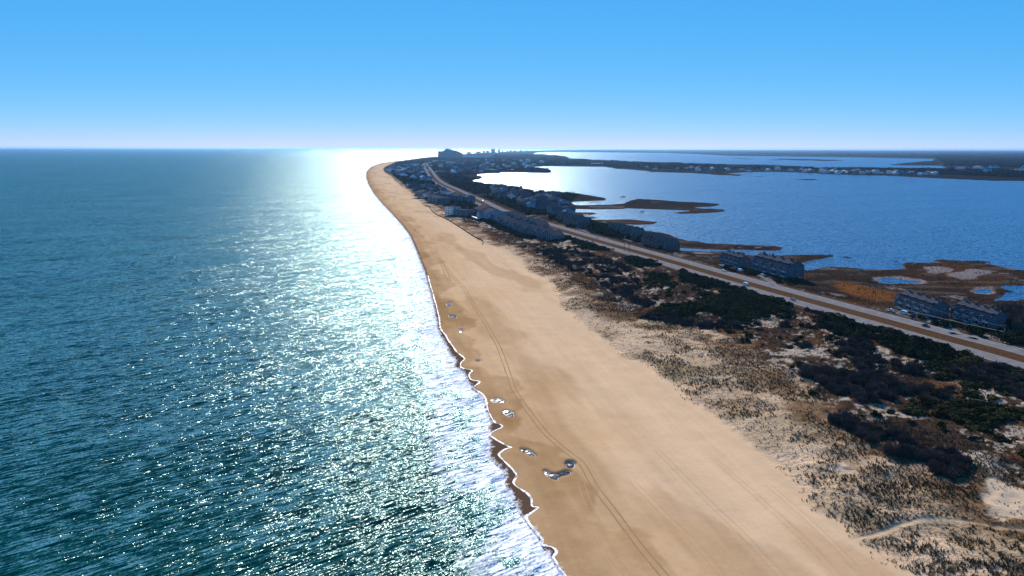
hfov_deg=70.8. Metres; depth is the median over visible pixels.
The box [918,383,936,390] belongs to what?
bare shrub
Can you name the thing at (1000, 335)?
evergreen tree
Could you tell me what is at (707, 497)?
tyre track
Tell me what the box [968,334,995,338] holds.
driveway
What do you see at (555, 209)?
house
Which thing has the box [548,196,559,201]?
house
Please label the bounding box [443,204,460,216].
house
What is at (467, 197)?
house
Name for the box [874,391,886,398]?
evergreen tree
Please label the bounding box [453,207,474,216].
house
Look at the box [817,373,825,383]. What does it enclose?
bare shrub
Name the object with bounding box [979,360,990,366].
bare shrub
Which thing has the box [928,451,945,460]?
bare shrub
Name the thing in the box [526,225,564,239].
row house
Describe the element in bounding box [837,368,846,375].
bare shrub
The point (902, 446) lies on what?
bare shrub
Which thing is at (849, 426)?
bare shrub
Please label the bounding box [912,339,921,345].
evergreen tree
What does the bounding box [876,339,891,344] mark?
evergreen tree
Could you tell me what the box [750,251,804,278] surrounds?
apartment building
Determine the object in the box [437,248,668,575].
tyre track
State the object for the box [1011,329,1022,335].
evergreen tree
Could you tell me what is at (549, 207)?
house
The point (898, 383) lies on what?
bare shrub
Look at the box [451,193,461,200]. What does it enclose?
house
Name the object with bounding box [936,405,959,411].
evergreen tree
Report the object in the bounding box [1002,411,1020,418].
evergreen tree
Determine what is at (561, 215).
row house
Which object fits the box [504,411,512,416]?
tide pool
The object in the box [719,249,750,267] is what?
apartment building
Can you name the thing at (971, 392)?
evergreen tree
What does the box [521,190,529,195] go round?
house
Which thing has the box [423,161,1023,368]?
road
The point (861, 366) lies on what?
bare shrub
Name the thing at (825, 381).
bare shrub
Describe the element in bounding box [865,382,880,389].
bare shrub
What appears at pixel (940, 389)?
bare shrub
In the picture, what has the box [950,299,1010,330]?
apartment building
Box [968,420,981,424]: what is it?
evergreen tree
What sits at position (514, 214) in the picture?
row house
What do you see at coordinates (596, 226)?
bayside woods
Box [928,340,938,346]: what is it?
evergreen tree
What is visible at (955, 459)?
bare shrub
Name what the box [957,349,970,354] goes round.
evergreen tree
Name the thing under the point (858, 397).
bare shrub
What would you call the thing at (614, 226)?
row house
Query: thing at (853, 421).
bare shrub
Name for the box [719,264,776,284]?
driveway
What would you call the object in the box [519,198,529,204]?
house
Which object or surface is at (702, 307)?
evergreen tree
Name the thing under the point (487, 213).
house
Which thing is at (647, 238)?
row house
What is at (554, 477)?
tide pool
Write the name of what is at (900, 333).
evergreen tree
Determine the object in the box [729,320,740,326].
bare shrub
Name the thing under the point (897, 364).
bare shrub
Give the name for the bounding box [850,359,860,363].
bare shrub
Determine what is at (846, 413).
bare shrub
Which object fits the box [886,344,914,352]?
evergreen tree
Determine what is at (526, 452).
tide pool
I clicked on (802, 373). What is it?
bare shrub
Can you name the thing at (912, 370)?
bare shrub
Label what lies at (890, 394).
bare shrub
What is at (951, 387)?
bare shrub
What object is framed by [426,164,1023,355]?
road
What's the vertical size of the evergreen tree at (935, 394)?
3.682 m
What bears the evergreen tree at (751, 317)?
on the ground at (606, 413)
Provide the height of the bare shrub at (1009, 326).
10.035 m
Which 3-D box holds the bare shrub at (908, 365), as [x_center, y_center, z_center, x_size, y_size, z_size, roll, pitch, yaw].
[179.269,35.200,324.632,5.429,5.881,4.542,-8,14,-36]
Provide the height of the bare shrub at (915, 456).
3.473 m
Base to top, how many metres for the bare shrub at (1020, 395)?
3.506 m
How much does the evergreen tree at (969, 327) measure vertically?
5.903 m
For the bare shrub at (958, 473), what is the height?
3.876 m
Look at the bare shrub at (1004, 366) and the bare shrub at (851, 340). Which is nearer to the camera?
the bare shrub at (1004, 366)
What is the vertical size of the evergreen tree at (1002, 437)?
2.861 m
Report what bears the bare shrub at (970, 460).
on the ground at (606, 413)
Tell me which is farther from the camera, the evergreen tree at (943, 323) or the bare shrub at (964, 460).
the evergreen tree at (943, 323)
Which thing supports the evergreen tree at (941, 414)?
on the ground at (606, 413)
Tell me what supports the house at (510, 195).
on the ground at (606, 413)
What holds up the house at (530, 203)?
on the ground at (606, 413)
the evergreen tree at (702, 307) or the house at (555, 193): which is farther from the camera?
the house at (555, 193)
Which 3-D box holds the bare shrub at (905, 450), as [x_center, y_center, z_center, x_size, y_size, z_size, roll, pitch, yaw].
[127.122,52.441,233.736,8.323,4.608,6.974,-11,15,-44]
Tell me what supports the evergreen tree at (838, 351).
on the ground at (606, 413)
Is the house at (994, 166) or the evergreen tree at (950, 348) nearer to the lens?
the evergreen tree at (950, 348)
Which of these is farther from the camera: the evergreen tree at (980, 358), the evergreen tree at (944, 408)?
the evergreen tree at (980, 358)
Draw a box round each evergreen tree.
[655,307,668,312]
[688,308,697,313]
[695,304,706,309]
[710,309,725,313]
[734,289,747,294]
[738,315,752,322]
[742,290,754,295]
[742,315,758,320]
[776,313,789,318]
[779,305,794,310]
[788,313,797,317]
[809,313,822,318]
[825,324,839,330]
[826,312,840,315]
[827,317,838,321]
[830,350,841,354]
[832,327,846,334]
[836,314,848,320]
[846,321,859,328]
[863,325,872,330]
[866,324,879,328]
[870,409,882,417]
[872,328,882,332]
[872,332,883,340]
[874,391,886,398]
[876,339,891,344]
[883,327,896,332]
[886,340,899,344]
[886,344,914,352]
[888,335,899,341]
[893,331,907,336]
[894,334,903,341]
[900,407,925,415]
[905,403,925,409]
[908,398,919,405]
[912,336,926,342]
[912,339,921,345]
[912,352,931,360]
[912,406,930,415]
[917,396,930,401]
[919,400,930,405]
[920,361,938,366]
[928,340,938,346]
[929,391,939,397]
[931,410,950,413]
[933,411,948,417]
[935,350,953,356]
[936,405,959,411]
[937,343,950,346]
[939,320,947,326]
[944,346,956,350]
[947,414,963,418]
[949,417,964,423]
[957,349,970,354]
[958,413,973,418]
[961,402,977,407]
[963,325,974,332]
[963,390,982,395]
[964,356,975,359]
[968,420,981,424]
[968,435,984,441]
[972,356,985,360]
[972,400,986,405]
[977,413,1000,421]
[978,407,987,412]
[987,401,1004,407]
[991,332,1010,338]
[991,365,1005,369]
[991,411,1014,416]
[991,433,1017,442]
[994,328,1010,332]
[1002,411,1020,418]
[1003,336,1023,343]
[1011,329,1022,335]
[1013,336,1021,344]
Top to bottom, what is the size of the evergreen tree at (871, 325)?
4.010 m
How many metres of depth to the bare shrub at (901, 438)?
241.40 m
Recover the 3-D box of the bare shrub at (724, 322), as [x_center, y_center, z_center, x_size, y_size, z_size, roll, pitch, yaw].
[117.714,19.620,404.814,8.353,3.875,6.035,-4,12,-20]
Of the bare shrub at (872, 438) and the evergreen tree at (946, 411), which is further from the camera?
the evergreen tree at (946, 411)
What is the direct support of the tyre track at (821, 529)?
on the ground at (606, 413)
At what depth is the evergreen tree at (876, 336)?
372.27 m
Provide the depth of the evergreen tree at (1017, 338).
365.56 m
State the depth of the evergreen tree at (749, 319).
412.66 m
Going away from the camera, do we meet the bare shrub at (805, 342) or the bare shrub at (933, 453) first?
the bare shrub at (933, 453)
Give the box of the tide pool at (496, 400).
[491,399,503,402]
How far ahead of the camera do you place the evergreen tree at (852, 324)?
396.55 m
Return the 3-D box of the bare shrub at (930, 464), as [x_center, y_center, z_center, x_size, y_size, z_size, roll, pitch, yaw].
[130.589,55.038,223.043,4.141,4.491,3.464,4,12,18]
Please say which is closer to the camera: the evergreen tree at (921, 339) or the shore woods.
the evergreen tree at (921, 339)
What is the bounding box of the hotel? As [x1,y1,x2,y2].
[438,149,462,157]
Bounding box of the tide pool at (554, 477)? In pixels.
[545,472,568,479]
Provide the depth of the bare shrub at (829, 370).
317.28 m
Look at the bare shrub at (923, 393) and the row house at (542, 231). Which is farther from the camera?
the row house at (542, 231)
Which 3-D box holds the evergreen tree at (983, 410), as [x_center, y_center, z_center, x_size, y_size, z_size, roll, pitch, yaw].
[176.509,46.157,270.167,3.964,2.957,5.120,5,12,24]
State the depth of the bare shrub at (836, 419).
258.91 m
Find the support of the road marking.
on the road at (990, 356)
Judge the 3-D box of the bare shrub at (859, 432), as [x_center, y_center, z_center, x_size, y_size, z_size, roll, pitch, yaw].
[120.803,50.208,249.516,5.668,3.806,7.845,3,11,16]
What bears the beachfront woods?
on the ground at (606, 413)
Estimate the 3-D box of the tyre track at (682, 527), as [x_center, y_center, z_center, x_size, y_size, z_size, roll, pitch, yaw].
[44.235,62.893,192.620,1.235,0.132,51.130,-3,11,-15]
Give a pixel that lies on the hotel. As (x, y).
(448, 153)
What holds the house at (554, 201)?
on the ground at (606, 413)
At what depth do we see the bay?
1228.08 m
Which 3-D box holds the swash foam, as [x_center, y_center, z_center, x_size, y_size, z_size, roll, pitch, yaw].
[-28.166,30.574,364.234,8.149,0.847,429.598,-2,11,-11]
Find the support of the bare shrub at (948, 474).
on the ground at (606, 413)
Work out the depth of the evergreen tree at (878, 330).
387.04 m
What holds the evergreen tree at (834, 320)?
on the ground at (606, 413)
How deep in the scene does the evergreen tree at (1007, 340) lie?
366.63 m
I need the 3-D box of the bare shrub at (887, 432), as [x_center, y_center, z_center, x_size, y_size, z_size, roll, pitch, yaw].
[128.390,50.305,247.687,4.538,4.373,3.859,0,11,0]
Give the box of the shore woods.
[560,159,1023,177]
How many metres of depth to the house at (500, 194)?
1419.91 m
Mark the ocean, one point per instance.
(226, 362)
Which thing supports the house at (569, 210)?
on the ground at (606, 413)
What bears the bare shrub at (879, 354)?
on the ground at (606, 413)
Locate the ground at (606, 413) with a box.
[366,149,1023,575]
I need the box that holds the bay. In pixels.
[473,149,1023,300]
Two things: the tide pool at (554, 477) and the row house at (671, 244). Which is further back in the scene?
the row house at (671, 244)
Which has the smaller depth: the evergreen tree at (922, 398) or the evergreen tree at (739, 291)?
the evergreen tree at (922, 398)
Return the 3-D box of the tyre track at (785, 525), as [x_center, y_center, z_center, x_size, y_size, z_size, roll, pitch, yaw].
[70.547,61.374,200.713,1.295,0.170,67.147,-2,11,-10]
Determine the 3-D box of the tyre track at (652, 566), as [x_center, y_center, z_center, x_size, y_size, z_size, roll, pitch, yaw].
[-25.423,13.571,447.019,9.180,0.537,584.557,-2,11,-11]
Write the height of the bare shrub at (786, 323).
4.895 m
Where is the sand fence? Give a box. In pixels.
[429,207,482,244]
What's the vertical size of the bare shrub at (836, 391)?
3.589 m
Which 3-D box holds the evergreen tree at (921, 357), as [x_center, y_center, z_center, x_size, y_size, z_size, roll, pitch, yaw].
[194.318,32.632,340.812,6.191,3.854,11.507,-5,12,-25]
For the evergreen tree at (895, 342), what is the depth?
361.42 m
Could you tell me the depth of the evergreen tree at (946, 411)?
270.16 m
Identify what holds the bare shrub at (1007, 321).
on the ground at (606, 413)
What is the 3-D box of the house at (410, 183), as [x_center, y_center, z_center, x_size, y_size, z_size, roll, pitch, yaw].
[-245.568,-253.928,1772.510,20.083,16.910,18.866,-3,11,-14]
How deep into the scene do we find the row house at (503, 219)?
933.56 m
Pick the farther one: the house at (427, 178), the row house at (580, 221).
the house at (427, 178)
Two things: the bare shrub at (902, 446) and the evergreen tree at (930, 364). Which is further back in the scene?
the evergreen tree at (930, 364)
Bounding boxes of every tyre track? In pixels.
[403,220,445,275]
[435,248,660,575]
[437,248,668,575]
[578,483,623,575]
[584,482,632,575]
[630,483,718,575]
[639,485,725,574]
[658,454,777,575]
[659,449,785,575]
[714,461,834,575]
[716,458,841,575]
[768,487,848,563]
[773,486,862,570]
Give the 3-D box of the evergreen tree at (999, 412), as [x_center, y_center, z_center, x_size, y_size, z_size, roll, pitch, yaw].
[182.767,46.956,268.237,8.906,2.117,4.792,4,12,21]
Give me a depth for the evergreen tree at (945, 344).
352.31 m
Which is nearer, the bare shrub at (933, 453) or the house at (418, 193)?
the bare shrub at (933, 453)
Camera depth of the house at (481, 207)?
1042.71 m
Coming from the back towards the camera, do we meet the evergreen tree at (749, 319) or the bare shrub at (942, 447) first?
the evergreen tree at (749, 319)
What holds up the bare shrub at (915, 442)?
on the ground at (606, 413)
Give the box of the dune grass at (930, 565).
[488,240,1023,575]
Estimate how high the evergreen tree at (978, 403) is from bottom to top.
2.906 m
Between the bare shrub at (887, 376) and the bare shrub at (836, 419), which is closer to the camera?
the bare shrub at (836, 419)
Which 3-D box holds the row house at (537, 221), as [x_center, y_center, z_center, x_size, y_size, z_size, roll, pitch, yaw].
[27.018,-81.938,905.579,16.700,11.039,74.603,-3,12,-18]
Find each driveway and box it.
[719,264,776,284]
[886,309,960,333]
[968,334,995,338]
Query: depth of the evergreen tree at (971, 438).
243.97 m
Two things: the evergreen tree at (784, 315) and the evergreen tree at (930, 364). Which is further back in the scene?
the evergreen tree at (784, 315)
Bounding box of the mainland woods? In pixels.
[516,150,1023,166]
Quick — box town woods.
[390,154,726,195]
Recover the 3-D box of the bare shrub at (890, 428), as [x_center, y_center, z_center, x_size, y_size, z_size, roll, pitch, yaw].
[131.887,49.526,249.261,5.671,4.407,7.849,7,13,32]
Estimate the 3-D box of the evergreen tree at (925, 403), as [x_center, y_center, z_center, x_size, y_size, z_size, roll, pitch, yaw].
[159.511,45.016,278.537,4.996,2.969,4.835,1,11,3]
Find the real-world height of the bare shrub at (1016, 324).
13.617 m
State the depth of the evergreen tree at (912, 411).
270.78 m
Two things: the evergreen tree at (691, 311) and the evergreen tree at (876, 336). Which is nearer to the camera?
the evergreen tree at (876, 336)
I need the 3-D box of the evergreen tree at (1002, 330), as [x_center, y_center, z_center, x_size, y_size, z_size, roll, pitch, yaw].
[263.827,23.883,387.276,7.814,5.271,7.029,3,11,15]
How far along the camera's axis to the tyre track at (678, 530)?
189.86 m
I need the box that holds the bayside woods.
[448,181,640,240]
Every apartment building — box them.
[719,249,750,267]
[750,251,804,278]
[894,289,949,318]
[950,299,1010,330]
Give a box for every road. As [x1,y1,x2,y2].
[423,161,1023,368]
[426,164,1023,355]
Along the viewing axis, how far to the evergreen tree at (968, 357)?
334.99 m
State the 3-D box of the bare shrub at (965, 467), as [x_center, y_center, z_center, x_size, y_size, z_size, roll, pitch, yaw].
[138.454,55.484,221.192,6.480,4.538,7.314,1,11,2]
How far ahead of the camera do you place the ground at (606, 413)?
270.19 m
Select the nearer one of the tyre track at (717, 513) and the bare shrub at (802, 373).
the tyre track at (717, 513)
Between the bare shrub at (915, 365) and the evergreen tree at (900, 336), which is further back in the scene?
the evergreen tree at (900, 336)
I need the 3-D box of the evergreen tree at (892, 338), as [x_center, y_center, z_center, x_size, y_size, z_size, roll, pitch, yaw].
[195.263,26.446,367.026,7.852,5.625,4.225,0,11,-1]
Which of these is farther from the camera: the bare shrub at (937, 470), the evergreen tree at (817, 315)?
the evergreen tree at (817, 315)
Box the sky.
[0,0,1023,149]
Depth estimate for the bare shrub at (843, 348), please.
353.19 m
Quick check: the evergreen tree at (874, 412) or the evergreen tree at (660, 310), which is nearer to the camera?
the evergreen tree at (874, 412)
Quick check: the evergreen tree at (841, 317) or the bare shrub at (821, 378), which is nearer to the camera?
the bare shrub at (821, 378)
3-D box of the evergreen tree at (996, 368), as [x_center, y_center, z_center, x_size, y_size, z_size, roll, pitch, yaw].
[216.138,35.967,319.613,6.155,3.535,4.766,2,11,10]
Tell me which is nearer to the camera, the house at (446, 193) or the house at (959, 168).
the house at (446, 193)
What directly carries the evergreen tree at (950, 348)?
on the ground at (606, 413)
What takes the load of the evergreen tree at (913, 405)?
on the ground at (606, 413)
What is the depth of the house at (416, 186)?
1628.03 m
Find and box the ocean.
[0,148,623,575]
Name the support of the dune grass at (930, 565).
on the ground at (606, 413)
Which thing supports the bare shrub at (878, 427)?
on the ground at (606, 413)
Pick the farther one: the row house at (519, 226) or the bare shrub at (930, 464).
the row house at (519, 226)
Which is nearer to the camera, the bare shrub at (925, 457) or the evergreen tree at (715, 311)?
the bare shrub at (925, 457)
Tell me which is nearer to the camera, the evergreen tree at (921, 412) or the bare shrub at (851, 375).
the evergreen tree at (921, 412)
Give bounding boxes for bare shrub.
[715,320,728,324]
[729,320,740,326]
[778,320,790,324]
[796,366,811,371]
[797,369,808,376]
[801,340,812,346]
[805,370,818,378]
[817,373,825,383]
[822,367,833,374]
[822,378,833,385]
[827,413,848,425]
[831,369,841,375]
[832,387,842,394]
[837,346,850,350]
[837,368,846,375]
[841,409,851,416]
[842,421,856,431]
[845,347,854,353]
[846,337,856,342]
[846,417,861,426]
[847,372,861,379]
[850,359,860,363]
[853,393,868,401]
[853,428,867,436]
[855,360,870,369]
[864,435,880,442]
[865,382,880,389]
[866,392,880,402]
[870,425,883,432]
[873,352,882,358]
[877,357,889,363]
[878,389,897,399]
[880,429,890,437]
[881,372,892,378]
[881,440,899,453]
[885,425,899,435]
[889,357,901,362]
[890,361,903,367]
[890,378,904,386]
[893,443,913,454]
[895,433,908,442]
[896,384,913,394]
[899,442,915,454]
[900,365,918,374]
[905,361,912,368]
[907,438,921,445]
[909,450,925,461]
[911,362,919,369]
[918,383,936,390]
[918,386,926,393]
[918,451,932,461]
[919,392,932,396]
[926,448,946,458]
[926,459,936,466]
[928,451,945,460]
[928,464,948,474]
[934,444,949,454]
[935,387,952,395]
[938,391,950,397]
[938,456,954,465]
[942,470,957,479]
[943,384,955,390]
[944,464,964,477]
[946,446,959,453]
[948,456,970,467]
[951,366,962,375]
[952,460,974,474]
[958,457,970,465]
[961,454,974,463]
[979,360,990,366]
[995,362,1009,369]
[1004,303,1017,313]
[1005,311,1011,326]
[1005,318,1018,330]
[1010,316,1023,333]
[1011,301,1023,308]
[1011,391,1023,398]
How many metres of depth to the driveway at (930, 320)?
417.06 m
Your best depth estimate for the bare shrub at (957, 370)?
314.79 m
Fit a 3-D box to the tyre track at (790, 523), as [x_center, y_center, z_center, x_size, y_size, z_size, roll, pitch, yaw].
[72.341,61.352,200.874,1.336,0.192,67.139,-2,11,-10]
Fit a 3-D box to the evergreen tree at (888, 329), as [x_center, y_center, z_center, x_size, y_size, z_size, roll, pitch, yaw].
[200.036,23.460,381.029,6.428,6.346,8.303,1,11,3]
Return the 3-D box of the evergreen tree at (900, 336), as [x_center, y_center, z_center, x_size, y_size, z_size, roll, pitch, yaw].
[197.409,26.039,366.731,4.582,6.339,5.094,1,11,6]
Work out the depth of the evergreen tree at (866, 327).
386.42 m
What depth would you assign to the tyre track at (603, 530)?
189.80 m
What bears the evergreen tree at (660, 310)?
on the ground at (606, 413)
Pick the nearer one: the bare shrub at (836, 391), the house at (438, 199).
the bare shrub at (836, 391)
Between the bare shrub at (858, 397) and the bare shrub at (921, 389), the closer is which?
the bare shrub at (858, 397)
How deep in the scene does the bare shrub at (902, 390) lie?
290.92 m
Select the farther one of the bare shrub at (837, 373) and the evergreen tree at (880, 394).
the bare shrub at (837, 373)
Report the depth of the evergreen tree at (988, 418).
262.53 m
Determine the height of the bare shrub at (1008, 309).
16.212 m
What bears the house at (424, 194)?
on the ground at (606, 413)
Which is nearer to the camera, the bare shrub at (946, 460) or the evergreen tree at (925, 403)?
the bare shrub at (946, 460)
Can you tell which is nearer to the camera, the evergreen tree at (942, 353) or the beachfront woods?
the evergreen tree at (942, 353)
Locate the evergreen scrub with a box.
[482,218,1023,433]
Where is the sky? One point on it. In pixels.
(83, 74)
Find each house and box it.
[408,181,416,187]
[412,184,420,191]
[412,189,429,197]
[421,176,432,180]
[421,191,434,197]
[425,195,449,203]
[435,191,459,199]
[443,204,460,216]
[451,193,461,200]
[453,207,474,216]
[458,194,474,202]
[471,208,506,220]
[473,205,497,211]
[491,187,499,193]
[491,214,515,225]
[497,191,506,196]
[504,211,525,219]
[506,220,533,233]
[507,193,514,198]
[518,217,548,227]
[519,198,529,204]
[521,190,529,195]
[526,200,536,207]
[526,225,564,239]
[535,203,546,209]
[536,195,547,201]
[547,200,557,203]
[547,203,557,213]
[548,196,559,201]
[549,192,560,194]
[551,206,563,214]
[556,212,575,223]
[559,198,568,203]
[562,207,574,213]
[565,215,590,227]
[606,223,625,230]
[618,225,645,239]
[641,233,666,245]
[652,237,679,250]
[955,166,967,170]
[972,166,983,168]
[988,165,999,167]
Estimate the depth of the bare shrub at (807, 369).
316.71 m
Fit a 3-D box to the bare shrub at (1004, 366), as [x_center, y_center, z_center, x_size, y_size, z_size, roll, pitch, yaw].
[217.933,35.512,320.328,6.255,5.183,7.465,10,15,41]
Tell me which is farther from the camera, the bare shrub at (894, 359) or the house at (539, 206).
the house at (539, 206)
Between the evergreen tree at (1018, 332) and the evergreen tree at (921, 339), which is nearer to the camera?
the evergreen tree at (921, 339)
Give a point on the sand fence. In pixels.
(458, 226)
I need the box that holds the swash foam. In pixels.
[428,276,565,575]
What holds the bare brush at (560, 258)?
on the ground at (606, 413)
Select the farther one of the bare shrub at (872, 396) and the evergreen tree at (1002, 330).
the evergreen tree at (1002, 330)
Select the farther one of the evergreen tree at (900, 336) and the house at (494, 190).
the house at (494, 190)
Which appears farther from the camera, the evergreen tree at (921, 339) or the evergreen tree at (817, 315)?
the evergreen tree at (817, 315)
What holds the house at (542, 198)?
on the ground at (606, 413)
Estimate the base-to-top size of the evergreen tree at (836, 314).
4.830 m
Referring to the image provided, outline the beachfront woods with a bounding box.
[404,181,481,218]
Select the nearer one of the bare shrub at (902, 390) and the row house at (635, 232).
the bare shrub at (902, 390)
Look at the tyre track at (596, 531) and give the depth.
190.39 m
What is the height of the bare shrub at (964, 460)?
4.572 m
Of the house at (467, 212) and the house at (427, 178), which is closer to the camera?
the house at (467, 212)
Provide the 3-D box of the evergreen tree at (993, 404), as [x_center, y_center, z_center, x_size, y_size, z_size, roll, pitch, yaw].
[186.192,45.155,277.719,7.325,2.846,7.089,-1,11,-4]
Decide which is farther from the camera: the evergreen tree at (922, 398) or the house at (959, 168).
the house at (959, 168)
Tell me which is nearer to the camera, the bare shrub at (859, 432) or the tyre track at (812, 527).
the tyre track at (812, 527)
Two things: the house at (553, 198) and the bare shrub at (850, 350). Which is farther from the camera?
the house at (553, 198)
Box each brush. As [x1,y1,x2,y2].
[460,214,1023,452]
[483,219,1023,402]
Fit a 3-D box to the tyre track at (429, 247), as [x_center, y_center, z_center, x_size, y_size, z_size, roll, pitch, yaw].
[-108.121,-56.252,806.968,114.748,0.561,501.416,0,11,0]
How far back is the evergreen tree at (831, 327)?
394.34 m
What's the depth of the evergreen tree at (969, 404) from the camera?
275.23 m
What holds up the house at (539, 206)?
on the ground at (606, 413)
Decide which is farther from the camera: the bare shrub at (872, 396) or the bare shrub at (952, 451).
the bare shrub at (872, 396)
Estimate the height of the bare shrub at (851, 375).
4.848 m
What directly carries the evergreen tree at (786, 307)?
on the ground at (606, 413)
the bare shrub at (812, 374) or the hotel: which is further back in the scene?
the hotel
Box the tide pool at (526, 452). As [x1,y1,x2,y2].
[522,450,533,455]
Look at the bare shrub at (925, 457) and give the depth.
228.10 m
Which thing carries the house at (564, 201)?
on the ground at (606, 413)
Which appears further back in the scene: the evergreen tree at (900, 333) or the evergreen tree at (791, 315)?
the evergreen tree at (791, 315)
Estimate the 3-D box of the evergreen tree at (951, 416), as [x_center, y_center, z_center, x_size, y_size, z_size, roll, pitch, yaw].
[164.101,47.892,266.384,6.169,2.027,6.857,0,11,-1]
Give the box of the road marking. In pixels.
[583,238,1021,362]
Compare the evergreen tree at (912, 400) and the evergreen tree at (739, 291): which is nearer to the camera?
the evergreen tree at (912, 400)
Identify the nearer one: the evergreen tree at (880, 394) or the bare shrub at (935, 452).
the bare shrub at (935, 452)
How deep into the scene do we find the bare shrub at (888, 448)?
232.89 m
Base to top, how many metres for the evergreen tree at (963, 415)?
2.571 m
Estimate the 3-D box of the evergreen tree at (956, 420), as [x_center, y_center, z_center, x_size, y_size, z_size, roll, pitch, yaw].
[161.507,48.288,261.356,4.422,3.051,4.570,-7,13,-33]
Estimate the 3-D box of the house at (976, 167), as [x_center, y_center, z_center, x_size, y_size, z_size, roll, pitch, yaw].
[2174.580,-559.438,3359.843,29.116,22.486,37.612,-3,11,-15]
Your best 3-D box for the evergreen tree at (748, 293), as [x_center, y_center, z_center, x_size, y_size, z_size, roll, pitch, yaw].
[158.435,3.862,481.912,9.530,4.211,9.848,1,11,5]
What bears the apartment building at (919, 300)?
on the ground at (606, 413)
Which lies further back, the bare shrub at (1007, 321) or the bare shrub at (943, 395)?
the bare shrub at (1007, 321)
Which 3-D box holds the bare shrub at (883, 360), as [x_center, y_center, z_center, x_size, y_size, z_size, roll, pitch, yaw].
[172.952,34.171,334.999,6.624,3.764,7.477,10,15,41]
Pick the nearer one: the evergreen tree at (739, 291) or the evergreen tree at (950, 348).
the evergreen tree at (950, 348)
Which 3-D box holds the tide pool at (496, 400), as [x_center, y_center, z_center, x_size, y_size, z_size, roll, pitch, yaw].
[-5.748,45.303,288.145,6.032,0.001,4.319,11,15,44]
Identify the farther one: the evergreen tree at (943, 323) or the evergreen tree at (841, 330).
the evergreen tree at (943, 323)
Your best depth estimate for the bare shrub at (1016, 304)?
427.31 m

